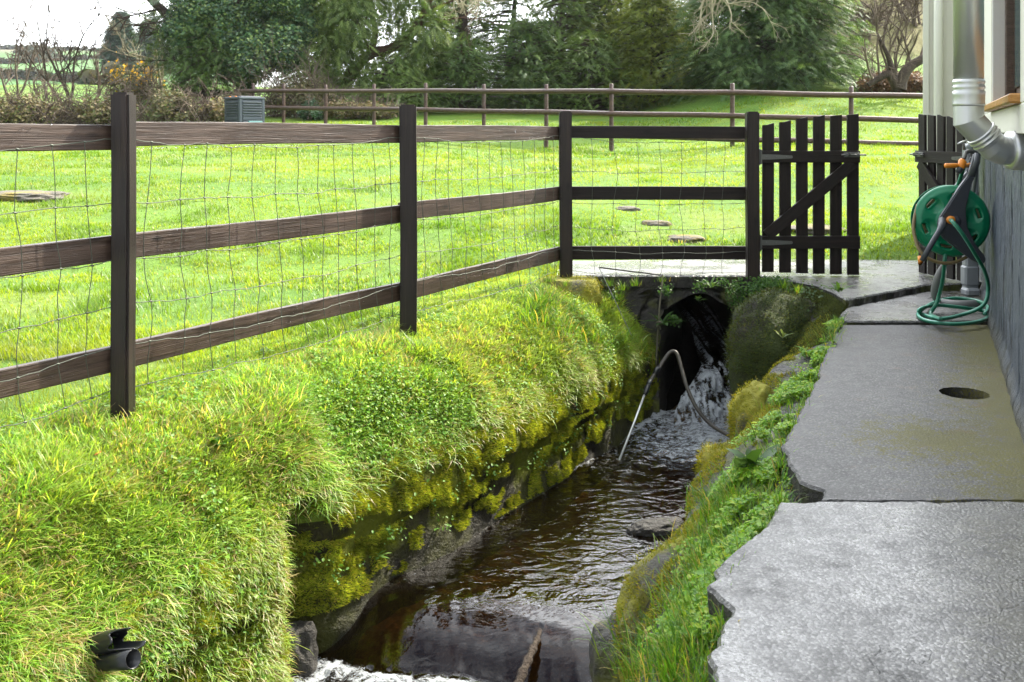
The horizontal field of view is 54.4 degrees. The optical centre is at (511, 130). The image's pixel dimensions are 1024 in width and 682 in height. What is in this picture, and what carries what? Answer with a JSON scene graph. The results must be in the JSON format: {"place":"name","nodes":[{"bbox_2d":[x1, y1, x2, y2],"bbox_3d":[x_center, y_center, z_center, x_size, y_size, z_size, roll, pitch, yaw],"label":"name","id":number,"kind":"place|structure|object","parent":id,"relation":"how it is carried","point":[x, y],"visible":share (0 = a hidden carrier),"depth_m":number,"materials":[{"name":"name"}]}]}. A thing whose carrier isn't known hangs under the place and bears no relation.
{"place":"outdoors","nodes":[
{"label":"outdoors","id":0,"kind":"place"},
{"bbox_2d":[0,274,664,681],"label":"stream bank","id":1,"kind":"structure","parent":0,"point":[334,626],"depth_m":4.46,"materials":[{"name":"green plant"}]},
{"bbox_2d":[85,627,145,654],"bbox_3d":[-1.205,1.544,2.993,0.235,0.113,0.064,0,0,25],"label":"drain pipe","id":2,"kind":"object","parent":1,"relation":"on","point":[104,640],"visible":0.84,"depth_m":2.98,"materials":[{"name":"black plastic"}]},
{"bbox_2d":[92,649,140,671],"bbox_3d":[-1.258,1.616,3.020,0.379,0.184,0.059,0,0,35],"label":"drain pipe","id":3,"kind":"object","parent":1,"relation":"on","point":[122,660],"visible":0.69,"depth_m":2.94,"materials":[{"name":"black plastic"}]},
{"bbox_2d":[205,432,241,447],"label":"dock plant","id":4,"kind":"object","parent":1,"relation":"on","point":[216,441],"visible":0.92,"depth_m":3.75,"materials":[{"name":"green plant"}]},
{"bbox_2d":[284,620,318,676],"bbox_3d":[-0.897,2.124,3.999,0.245,0.309,0.194,0,0,0],"label":"wet rock","id":5,"kind":"object","parent":1,"relation":"on","point":[305,634],"visible":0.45,"depth_m":3.95,"materials":[{"name":"stone"}]},
{"bbox_2d":[0,275,642,681],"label":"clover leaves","id":6,"kind":"object","parent":1,"relation":"on","point":[336,393],"visible":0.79,"depth_m":4.47,"materials":[{"name":"green plant"}]},
{"bbox_2d":[0,92,759,427],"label":"wooden fence","id":7,"kind":"object","parent":1,"relation":"on","point":[124,354],"visible":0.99,"depth_m":4.57,"materials":[{"name":"wood"}]},
{"bbox_2d":[759,114,865,274],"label":"garden gate","id":8,"kind":"structure","parent":7,"relation":"attached to","point":[802,242],"depth_m":6.94,"materials":[{"name":"brown wood"}]},
{"bbox_2d":[375,547,389,559],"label":"leafy weed","id":9,"kind":"object","parent":1,"relation":"on","point":[379,555],"visible":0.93,"depth_m":4.37,"materials":[{"name":"green plant"}]},
{"bbox_2d":[4,274,763,681],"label":"moss","id":10,"kind":"object","parent":1,"relation":"on","point":[534,488],"visible":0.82,"depth_m":4.47,"materials":[{"name":"green plant"}]},
{"bbox_2d":[153,364,652,676],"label":"wall weeds","id":11,"kind":"object","parent":1,"relation":"on","point":[318,561],"depth_m":4.44,"materials":[{"name":"green plant"}]},
{"bbox_2d":[539,276,602,307],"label":"mossy block","id":12,"kind":"structure","parent":1,"relation":"on","point":[587,295],"depth_m":6.71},
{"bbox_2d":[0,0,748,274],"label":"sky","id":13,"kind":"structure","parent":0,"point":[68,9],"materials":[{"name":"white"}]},
{"bbox_2d":[0,0,956,428],"bbox_3d":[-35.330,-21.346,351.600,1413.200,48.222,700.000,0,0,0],"label":"ground","id":14,"kind":"structure","parent":0,"point":[716,104],"depth_m":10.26,"materials":[{"name":"green plant"}]},
{"bbox_2d":[0,0,63,103],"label":"bare shrub","id":15,"kind":"object","parent":14,"relation":"on","point":[22,36],"visible":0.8,"depth_m":25.56,"materials":[{"name":"plant"}]},
{"bbox_2d":[0,190,68,201],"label":"lawn rock","id":16,"kind":"object","parent":14,"relation":"on","point":[26,195],"visible":0.66,"depth_m":10.17,"materials":[{"name":"grey stone"}]},
{"bbox_2d":[11,41,62,56],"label":"hedgerow","id":17,"kind":"object","parent":14,"relation":"on","point":[32,49],"visible":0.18,"depth_m":280.58,"materials":[{"name":"green plant"}]},
{"bbox_2d":[0,54,99,63],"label":"hedgerow","id":18,"kind":"object","parent":14,"relation":"on","point":[3,60],"visible":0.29,"depth_m":264.93,"materials":[{"name":"green plant"}]},
{"bbox_2d":[0,44,99,50],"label":"hedgerow","id":19,"kind":"object","parent":14,"relation":"on","point":[7,46],"visible":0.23,"depth_m":328.45,"materials":[{"name":"green plant"}]},
{"bbox_2d":[18,2,83,117],"bbox_3d":[-11.456,-1.918,24.674,1.362,3.250,1.645,0,0,0],"label":"bare shrub","id":20,"kind":"object","parent":14,"relation":"on","point":[42,72],"visible":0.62,"depth_m":24.48,"materials":[{"name":"brown plant"}]},
{"bbox_2d":[0,72,110,124],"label":"scrub mound","id":21,"kind":"object","parent":14,"relation":"on","point":[11,114],"visible":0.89,"depth_m":21.28,"materials":[{"name":"brown plant"}]},
{"bbox_2d":[1,0,110,111],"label":"bare shrub","id":22,"kind":"object","parent":14,"relation":"on","point":[58,72],"visible":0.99,"depth_m":24.42,"materials":[{"name":"brown plant"}]},
{"bbox_2d":[0,61,122,84],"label":"hedgerow","id":23,"kind":"object","parent":14,"relation":"on","point":[22,75],"visible":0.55,"depth_m":42.99,"materials":[{"name":"green plant"}]},
{"bbox_2d":[2,65,163,124],"bbox_3d":[-9.362,-0.589,21.762,3.313,1.787,2.454,0,0,0],"label":"scrub mound","id":24,"kind":"object","parent":14,"relation":"on","point":[97,111],"visible":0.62,"depth_m":21.53,"materials":[{"name":"brown plant"}]},
{"bbox_2d":[72,9,131,99],"bbox_3d":[-10.688,-1.778,25.980,1.365,2.671,1.323,0,0,-14],"label":"bare shrub","id":25,"kind":"object","parent":14,"relation":"on","point":[96,62],"visible":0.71,"depth_m":26.01,"materials":[{"name":"brown plant"}]},
{"bbox_2d":[94,7,145,72],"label":"conifer tree","id":26,"kind":"object","parent":14,"relation":"on","point":[114,40],"visible":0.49,"depth_m":84.17,"materials":[{"name":"green plant"}]},
{"bbox_2d":[61,42,198,110],"bbox_3d":[-9.899,-1.159,26.691,3.579,2.344,2.778,0,0,0],"label":"gorse bush","id":27,"kind":"object","parent":14,"relation":"on","point":[132,79],"visible":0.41,"depth_m":26.10,"materials":[{"name":"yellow plant"}]},
{"bbox_2d":[98,0,169,106],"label":"birch tree","id":28,"kind":"object","parent":14,"relation":"on","point":[133,53],"visible":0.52,"depth_m":25.92,"materials":[{"name":"plant"}]},
{"bbox_2d":[135,19,174,75],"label":"conifer tree","id":29,"kind":"object","parent":14,"relation":"on","point":[144,47],"visible":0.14,"depth_m":86.90,"materials":[{"name":"green plant"}]},
{"bbox_2d":[139,48,191,104],"bbox_3d":[-8.584,-1.456,25.767,2.145,2.050,1.228,0,0,-35],"label":"bare shrub","id":30,"kind":"object","parent":14,"relation":"on","point":[152,76],"visible":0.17,"depth_m":25.30,"materials":[{"name":"brown plant"}]},
{"bbox_2d":[128,59,234,121],"bbox_3d":[-7.155,-0.659,21.608,2.793,1.784,1.925,0,0,0],"label":"scrub mound","id":31,"kind":"object","parent":14,"relation":"on","point":[163,112],"visible":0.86,"depth_m":21.48,"materials":[{"name":"brown plant"}]},
{"bbox_2d":[76,0,320,95],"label":"ivy tree","id":32,"kind":"object","parent":14,"relation":"on","point":[288,19],"visible":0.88,"depth_m":24.83,"materials":[{"name":"green plant"}]},
{"bbox_2d":[150,76,249,121],"bbox_3d":[-6.679,-0.611,22.149,2.153,1.324,2.168,0,0,0],"label":"scrub mound","id":33,"kind":"object","parent":14,"relation":"on","point":[215,112],"visible":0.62,"depth_m":21.58,"materials":[{"name":"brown plant"}]},
{"bbox_2d":[140,1,262,115],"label":"conifer tree","id":34,"kind":"object","parent":14,"relation":"on","point":[203,69],"visible":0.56,"depth_m":24.48,"materials":[{"name":"green plant"}]},
{"bbox_2d":[224,96,264,122],"bbox_3d":[-5.707,-0.285,21.287,0.680,0.881,0.644,0,0,44],"label":"compost bin","id":35,"kind":"object","parent":14,"relation":"on","point":[244,108],"visible":0.6,"depth_m":21.09,"materials":[{"name":"plastic"}]},
{"bbox_2d":[216,19,368,118],"bbox_3d":[-5.210,-1.122,24.452,3.729,3.164,3.496,0,0,0],"label":"bramble bush","id":36,"kind":"object","parent":14,"relation":"on","point":[273,99],"visible":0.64,"depth_m":24.16,"materials":[{"name":"green plant"}]},
{"bbox_2d":[287,88,329,120],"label":"holly bush","id":37,"kind":"object","parent":14,"relation":"on","point":[312,115],"visible":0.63,"depth_m":23.38,"materials":[{"name":"green plant"}]},
{"bbox_2d":[265,3,386,101],"bbox_3d":[-5.641,-2.922,30.222,4.574,4.958,4.119,0,0,41],"label":"conifer tree","id":38,"kind":"object","parent":14,"relation":"on","point":[314,64],"visible":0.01,"depth_m":29.77,"materials":[{"name":"green plant"}]},
{"bbox_2d":[321,83,405,119],"bbox_3d":[-3.529,-0.613,23.870,2.234,1.205,1.806,0,0,29],"label":"bramble bush","id":39,"kind":"object","parent":14,"relation":"on","point":[360,114],"visible":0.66,"depth_m":23.64,"materials":[{"name":"green plant"}]},
{"bbox_2d":[289,0,504,105],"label":"cypress tree","id":40,"kind":"object","parent":14,"relation":"on","point":[337,32],"visible":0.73,"depth_m":25.66,"materials":[{"name":"green plant"}]},
{"bbox_2d":[439,0,498,26],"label":"bare branches","id":41,"kind":"object","parent":40,"relation":"hanging from","point":[460,6],"visible":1,"depth_m":23.93,"materials":[{"name":"beige plant"}]},
{"bbox_2d":[344,43,458,115],"bbox_3d":[-2.952,-1.060,25.476,3.343,2.380,3.344,0,0,0],"label":"conifer tree","id":42,"kind":"object","parent":14,"relation":"on","point":[394,75],"visible":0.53,"depth_m":25.17,"materials":[{"name":"green plant"}]},
{"bbox_2d":[391,0,489,102],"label":"conifer tree","id":43,"kind":"object","parent":14,"relation":"on","point":[448,33],"visible":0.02,"depth_m":30.52,"materials":[{"name":"green plant"}]},
{"bbox_2d":[411,24,518,113],"bbox_3d":[-1.320,-1.356,26.054,3.159,2.861,2.890,0,0,36],"label":"conifer tree","id":44,"kind":"object","parent":14,"relation":"on","point":[469,62],"visible":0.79,"depth_m":25.62,"materials":[{"name":"green plant"}]},
{"bbox_2d":[424,0,507,107],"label":"conifer tree","id":45,"kind":"object","parent":14,"relation":"on","point":[462,26],"visible":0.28,"depth_m":27.87,"materials":[{"name":"green plant"}]},
{"bbox_2d":[451,0,566,106],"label":"conifer tree","id":46,"kind":"object","parent":14,"relation":"on","point":[511,6],"visible":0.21,"depth_m":28.98,"materials":[{"name":"green plant"}]},
{"bbox_2d":[464,6,602,114],"bbox_3d":[0.528,-1.633,26.178,3.502,3.223,4.443,0,0,32],"label":"conifer tree","id":47,"kind":"object","parent":14,"relation":"on","point":[522,65],"visible":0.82,"depth_m":25.80,"materials":[{"name":"green plant"}]},
{"bbox_2d":[491,0,631,109],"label":"conifer tree","id":48,"kind":"object","parent":14,"relation":"on","point":[561,6],"visible":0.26,"depth_m":27.40,"materials":[{"name":"green plant"}]},
{"bbox_2d":[529,0,624,75],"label":"conifer tree","id":49,"kind":"object","parent":14,"relation":"on","point":[559,14],"visible":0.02,"depth_m":30.71,"materials":[{"name":"green plant"}]},
{"bbox_2d":[235,83,922,150],"bbox_3d":[-0.005,-0.127,18.990,15.938,1.950,1.577,0,0,30],"label":"paddock fence","id":50,"kind":"object","parent":14,"relation":"on","point":[732,92],"visible":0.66,"depth_m":17.16,"materials":[{"name":"brown wood"}]},
{"bbox_2d":[526,19,656,111],"bbox_3d":[2.020,-1.405,25.939,3.610,3.078,3.277,0,0,0],"label":"conifer tree","id":51,"kind":"object","parent":14,"relation":"on","point":[590,47],"visible":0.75,"depth_m":25.64,"materials":[{"name":"green plant"}]},
{"bbox_2d":[539,0,686,102],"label":"conifer tree","id":52,"kind":"object","parent":14,"relation":"on","point":[614,12],"visible":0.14,"depth_m":27.80,"materials":[{"name":"green plant"}]},
{"bbox_2d":[615,206,640,210],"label":"stepping stone","id":53,"kind":"object","parent":14,"relation":"on","point":[628,208],"visible":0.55,"depth_m":9.65,"materials":[{"name":"grey stone"}]},
{"bbox_2d":[580,0,713,110],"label":"conifer tree","id":54,"kind":"object","parent":14,"relation":"on","point":[652,46],"visible":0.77,"depth_m":25.65,"materials":[{"name":"green plant"}]},
{"bbox_2d":[642,220,671,225],"bbox_3d":[1.310,0.854,9.011,0.289,0.083,0.239,0,0,0],"label":"stepping stone","id":55,"kind":"object","parent":14,"relation":"on","point":[655,223],"visible":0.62,"depth_m":8.93,"materials":[{"name":"grey stone"}]},
{"bbox_2d":[668,234,705,242],"bbox_3d":[1.481,0.934,8.462,0.338,0.094,0.300,0,0,0],"label":"stepping stone","id":56,"kind":"object","parent":14,"relation":"on","point":[693,238],"visible":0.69,"depth_m":8.35,"materials":[{"name":"grey stone"}]},
{"bbox_2d":[657,0,758,67],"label":"conifer tree","id":57,"kind":"object","parent":14,"relation":"on","point":[686,33],"visible":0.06,"depth_m":29.11,"materials":[{"name":"green plant"}]},
{"bbox_2d":[654,0,884,106],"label":"conifer tree","id":58,"kind":"object","parent":14,"relation":"on","point":[807,47],"visible":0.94,"depth_m":23.47,"materials":[{"name":"green plant"}]},
{"bbox_2d":[679,0,792,52],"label":"bare branches","id":59,"kind":"object","parent":58,"relation":"hanging from","point":[711,7],"visible":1,"depth_m":22.70,"materials":[{"name":"plant"}]},
{"bbox_2d":[573,259,981,411],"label":"stone bridge","id":60,"kind":"structure","parent":14,"relation":"on","point":[874,281],"depth_m":7.02,"materials":[{"name":"stone"}]},
{"bbox_2d":[599,267,654,274],"bbox_3d":[0.818,0.980,6.930,0.425,0.062,0.010,0,0,0],"label":"iron bar","id":61,"kind":"object","parent":60,"relation":"on","point":[627,270],"visible":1,"depth_m":6.93,"materials":[{"name":"metal"}]},
{"bbox_2d":[599,268,630,333],"bbox_3d":[0.697,1.157,6.759,0.010,0.410,0.342,0,0,-34],"label":"string line","id":62,"kind":"object","parent":61,"relation":"attached to","point":[615,301],"visible":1,"depth_m":6.75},
{"bbox_2d":[655,275,662,365],"bbox_3d":[1.022,1.310,6.869,0.046,0.617,0.122,0,0,31],"label":"rope","id":63,"kind":"object","parent":60,"relation":"hanging from","point":[659,326],"visible":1,"depth_m":6.86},
{"bbox_2d":[643,312,683,325],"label":"fern","id":64,"kind":"object","parent":60,"relation":"attached to","point":[664,320],"visible":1,"depth_m":6.86,"materials":[{"name":"green plant"}]},
{"bbox_2d":[702,276,719,287],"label":"wall plant","id":65,"kind":"object","parent":60,"relation":"on","point":[711,285],"depth_m":6.88,"materials":[{"name":"green plant"}]},
{"bbox_2d":[819,281,856,292],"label":"dandelion","id":66,"kind":"object","parent":60,"relation":"on","point":[837,288],"visible":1,"depth_m":5.90,"materials":[{"name":"green plant"}]},
{"bbox_2d":[791,224,846,234],"bbox_3d":[2.665,0.884,8.833,0.623,0.088,0.517,0,0,0],"label":"stepping stone","id":67,"kind":"object","parent":14,"relation":"on","point":[810,229],"visible":0.2,"depth_m":8.65,"materials":[{"name":"grey stone"}]},
{"bbox_2d":[827,0,902,39],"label":"hill shrub","id":68,"kind":"object","parent":14,"relation":"on","point":[867,18],"visible":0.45,"depth_m":30.82,"materials":[{"name":"brown plant"}]},
{"bbox_2d":[839,0,922,91],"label":"old apple tree","id":69,"kind":"object","parent":14,"relation":"on","point":[896,79],"visible":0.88,"depth_m":21.43,"materials":[{"name":"brown plant"}]},
{"bbox_2d":[841,51,922,92],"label":"bracken bank","id":70,"kind":"structure","parent":14,"relation":"on","point":[915,83],"depth_m":22.19,"materials":[{"name":"brown plant"}]},
{"bbox_2d":[885,0,922,25],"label":"hill shrub","id":71,"kind":"object","parent":14,"relation":"on","point":[915,8],"visible":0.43,"depth_m":32.06,"materials":[{"name":"plant"}]},
{"bbox_2d":[923,0,1023,443],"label":"house","id":72,"kind":"structure","parent":14,"relation":"on","point":[973,69],"depth_m":4.57,"materials":[{"name":"grey paint"}]},
{"bbox_2d":[910,114,972,280],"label":"garden gate","id":73,"kind":"structure","parent":72,"relation":"attached to","point":[950,136],"depth_m":6.82,"materials":[{"name":"brown wood"}]},
{"bbox_2d":[984,0,1020,111],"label":"window","id":74,"kind":"structure","parent":72,"relation":"in","point":[1012,7],"depth_m":4.92,"materials":[{"name":"white wood"}]},
{"bbox_2d":[292,296,733,681],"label":"stream","id":75,"kind":"structure","parent":0,"point":[484,605],"depth_m":4.45,"materials":[{"name":"brown liquid"}]},
{"bbox_2d":[514,628,541,681],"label":"stick","id":76,"kind":"object","parent":75,"relation":"on","point":[522,674],"visible":1,"depth_m":3.82,"materials":[{"name":"brown wood"}]},
{"bbox_2d":[589,612,619,681],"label":"wet rock","id":77,"kind":"object","parent":75,"relation":"in","point":[598,672],"visible":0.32,"depth_m":3.32,"materials":[{"name":"stone"}]},
{"bbox_2d":[626,516,683,536],"bbox_3d":[0.720,2.000,4.952,0.327,0.138,0.157,0,0,-17],"label":"wet rock","id":78,"kind":"object","parent":75,"relation":"on","point":[648,527],"visible":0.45,"depth_m":4.91,"materials":[{"name":"stone"}]},
{"bbox_2d":[618,349,729,459],"bbox_3d":[1.025,1.732,6.295,0.791,0.558,0.641,0,0,0],"label":"metal lance","id":79,"kind":"object","parent":75,"relation":"on","point":[658,368],"visible":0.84,"depth_m":6.38,"materials":[{"name":"silver metal"}]},
{"bbox_2d":[489,272,851,681],"bbox_3d":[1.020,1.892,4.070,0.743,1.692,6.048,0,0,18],"label":"stream bank","id":80,"kind":"structure","parent":0,"point":[782,367],"depth_m":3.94,"materials":[{"name":"green plant"}]},
{"bbox_2d":[616,535,685,681],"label":"mossy boulder","id":81,"kind":"object","parent":80,"relation":"on","point":[652,563],"visible":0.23,"depth_m":3.12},
{"bbox_2d":[700,441,729,467],"bbox_3d":[0.976,1.596,4.512,0.259,0.351,0.350,0,0,23],"label":"mossy boulder","id":82,"kind":"object","parent":80,"relation":"on","point":[704,454],"visible":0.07,"depth_m":4.44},
{"bbox_2d":[603,275,843,666],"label":"creeping weeds","id":83,"kind":"object","parent":80,"relation":"on","point":[748,528],"visible":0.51,"depth_m":3.27,"materials":[{"name":"green plant"}]},
{"bbox_2d":[638,280,846,674],"bbox_3d":[1.234,1.536,4.727,0.763,1.114,4.628,0,0,18],"label":"moss","id":84,"kind":"object","parent":80,"relation":"on","point":[832,305],"visible":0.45,"depth_m":5.86,"materials":[{"name":"green plant"}]},
{"bbox_2d":[729,380,769,441],"bbox_3d":[1.201,1.519,4.901,0.245,0.559,0.535,0,0,26],"label":"mossy boulder","id":85,"kind":"object","parent":80,"relation":"on","point":[760,395],"visible":0.21,"depth_m":4.75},
{"bbox_2d":[726,444,782,470],"bbox_3d":[0.861,1.132,3.424,0.230,0.124,0.147,0,0,0],"label":"dock plant","id":86,"kind":"object","parent":80,"relation":"on","point":[751,457],"visible":0.65,"depth_m":3.43,"materials":[{"name":"green plant"}]},
{"bbox_2d":[729,289,815,395],"bbox_3d":[1.700,1.534,6.314,0.614,1.046,0.906,0,0,17],"label":"dark boulder","id":87,"kind":"object","parent":80,"relation":"on","point":[775,348],"visible":0.36,"depth_m":6.01,"materials":[{"name":"stone"}]},
{"bbox_2d":[773,329,793,338],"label":"rosette plant","id":88,"kind":"object","parent":87,"relation":"on","point":[785,335],"visible":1,"depth_m":5.91,"materials":[{"name":"green plant"}]},
{"bbox_2d":[796,345,820,356],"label":"dandelion","id":89,"kind":"object","parent":80,"relation":"on","point":[810,352],"visible":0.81,"depth_m":5.06,"materials":[{"name":"green plant"}]},
{"bbox_2d":[707,501,1023,681],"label":"path slab","id":90,"kind":"structure","parent":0,"point":[918,591],"depth_m":2.30,"materials":[{"name":"grey concrete"}]},
{"bbox_2d":[781,325,1023,503],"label":"path slab","id":91,"kind":"structure","parent":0,"point":[908,413],"depth_m":3.65,"materials":[{"name":"concrete"}]},
{"bbox_2d":[840,291,986,324],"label":"path slab","id":92,"kind":"structure","parent":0,"point":[899,311],"depth_m":5.78,"materials":[{"name":"concrete"}]},
{"bbox_2d":[910,153,989,325],"bbox_3d":[2.500,0.589,5.681,0.420,0.936,0.909,0,0,22],"label":"hose reel","id":93,"kind":"object","parent":92,"relation":"on","point":[950,220],"visible":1,"depth_m":5.49,"materials":[{"name":"green plastic"}]},
{"bbox_2d":[940,299,980,306],"bbox_3d":[2.708,1.050,6.004,0.240,0.063,0.078,0,0,18],"label":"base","id":94,"kind":"object","parent":92,"relation":"on","point":[971,303],"visible":0.49,"depth_m":5.98,"materials":[{"name":"grey concrete"}]}
]}

